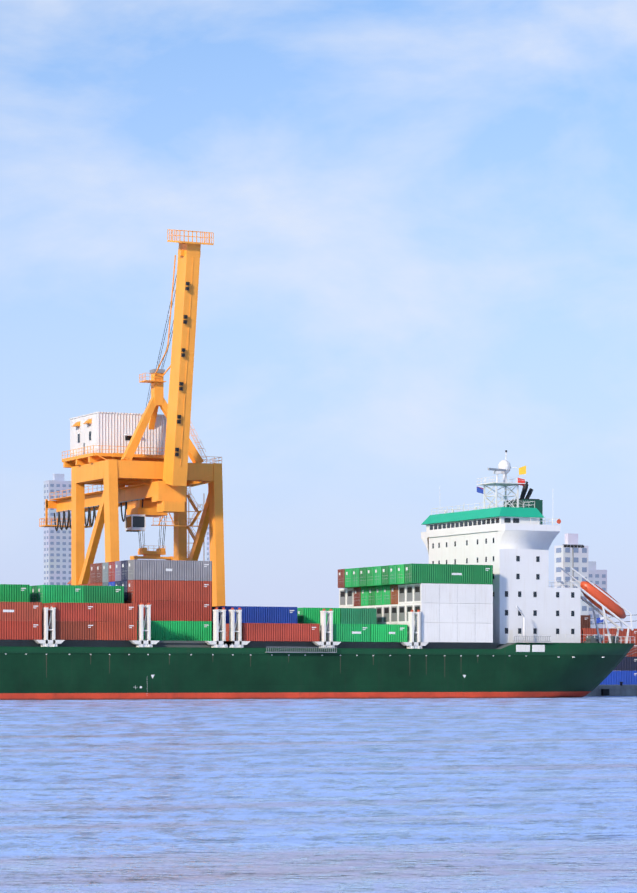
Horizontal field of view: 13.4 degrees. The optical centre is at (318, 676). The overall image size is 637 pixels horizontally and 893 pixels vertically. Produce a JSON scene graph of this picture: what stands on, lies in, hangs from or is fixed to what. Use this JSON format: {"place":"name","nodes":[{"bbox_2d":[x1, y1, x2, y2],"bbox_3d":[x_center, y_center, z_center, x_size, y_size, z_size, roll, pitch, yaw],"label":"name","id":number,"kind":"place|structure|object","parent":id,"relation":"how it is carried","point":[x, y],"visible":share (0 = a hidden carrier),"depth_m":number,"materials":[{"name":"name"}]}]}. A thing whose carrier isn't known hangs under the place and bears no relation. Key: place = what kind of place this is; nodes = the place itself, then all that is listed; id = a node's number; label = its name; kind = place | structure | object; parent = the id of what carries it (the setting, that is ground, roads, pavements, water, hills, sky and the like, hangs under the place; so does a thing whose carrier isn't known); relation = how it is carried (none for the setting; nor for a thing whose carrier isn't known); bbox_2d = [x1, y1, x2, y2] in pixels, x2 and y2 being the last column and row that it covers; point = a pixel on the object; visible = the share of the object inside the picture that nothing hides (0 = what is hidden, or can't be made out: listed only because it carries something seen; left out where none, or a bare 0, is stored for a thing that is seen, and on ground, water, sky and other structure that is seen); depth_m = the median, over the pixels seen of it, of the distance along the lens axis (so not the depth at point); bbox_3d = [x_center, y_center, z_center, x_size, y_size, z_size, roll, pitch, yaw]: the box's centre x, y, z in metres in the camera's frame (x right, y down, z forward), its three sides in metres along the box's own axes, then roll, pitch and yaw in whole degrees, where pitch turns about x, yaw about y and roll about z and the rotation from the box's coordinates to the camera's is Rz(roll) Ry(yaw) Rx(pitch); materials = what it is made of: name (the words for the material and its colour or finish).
{"place":"outdoors","nodes":[
{"label":"outdoors","id":0,"kind":"place"},
{"bbox_2d":[44,474,70,584],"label":"tower","id":1,"kind":"structure","parent":0,"point":[57,557],"depth_m":1506.38,"materials":[{"name":"white concrete"}]},
{"bbox_2d":[206,525,209,560],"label":"tower","id":2,"kind":"structure","parent":0,"point":[207,547],"depth_m":1704.27,"materials":[{"name":"white concrete"}]},
{"bbox_2d":[0,603,497,648],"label":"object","id":3,"kind":"object","parent":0,"point":[240,643],"visible":0.9,"depth_m":390.93,"materials":[{"name":"white metal"}]},
{"bbox_2d":[0,696,636,892],"bbox_3d":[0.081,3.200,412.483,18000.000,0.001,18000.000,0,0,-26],"label":"water","id":4,"kind":"structure","parent":0,"point":[472,795],"depth_m":73.43,"materials":[{"name":"blue liquid"}]},
{"bbox_2d":[0,642,635,699],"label":"ship hull","id":5,"kind":"object","parent":4,"relation":"on","point":[587,669],"visible":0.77,"depth_m":395.63,"materials":[{"name":"green metal"}]},
{"bbox_2d":[0,559,492,642],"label":"shipping containers","id":6,"kind":"object","parent":5,"relation":"on","point":[452,602],"visible":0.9,"depth_m":395.89,"materials":[{"name":"red metal"}]},
{"bbox_2d":[0,636,603,688],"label":"ship deck fittings","id":7,"kind":"object","parent":5,"relation":"attached to","point":[526,648],"visible":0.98,"depth_m":398.03,"materials":[{"name":"metal"}]},
{"bbox_2d":[421,450,633,643],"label":"ship superstructure","id":8,"kind":"object","parent":5,"relation":"on","point":[510,541],"visible":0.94,"depth_m":416.70,"materials":[{"name":"white metal"}]},
{"bbox_2d":[0,0,636,628],"label":"sky","id":9,"kind":"structure","parent":0,"point":[419,270],"materials":[{"name":"blue"}]},
{"bbox_2d":[554,533,587,614],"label":"block","id":10,"kind":"structure","parent":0,"point":[562,557],"depth_m":900.89,"materials":[{"name":"white concrete"}]},
{"bbox_2d":[588,561,606,627],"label":"block","id":11,"kind":"structure","parent":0,"point":[598,577],"depth_m":1301.62,"materials":[{"name":"white concrete"}]},
{"bbox_2d":[586,682,636,695],"bbox_3d":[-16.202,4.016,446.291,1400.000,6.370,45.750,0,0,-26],"label":"quay","id":12,"kind":"structure","parent":0,"point":[621,689],"depth_m":453.28,"materials":[{"name":"concrete"}]},
{"bbox_2d":[39,229,224,606],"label":"gantry crane","id":13,"kind":"object","parent":12,"relation":"on","point":[143,458],"visible":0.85,"depth_m":423.57,"materials":[{"name":"orange metal"}]},
{"bbox_2d":[581,615,636,684],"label":"shipping containers","id":14,"kind":"object","parent":12,"relation":"on","point":[624,671],"visible":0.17,"depth_m":506.47,"materials":[{"name":"metal"}]},
{"bbox_2d":[590,615,636,656],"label":"mooring lines","id":15,"kind":"object","parent":12,"relation":"on","point":[617,622],"visible":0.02,"depth_m":573.74,"materials":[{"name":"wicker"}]},
{"label":"ground","id":16,"kind":"structure","parent":0,"visible":0},
{"bbox_2d":[563,544,583,587],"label":"yard lamp masts","id":17,"kind":"object","parent":16,"relation":"on","point":[573,546],"visible":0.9,"depth_m":538.62,"materials":[{"name":"metal"}]}
]}

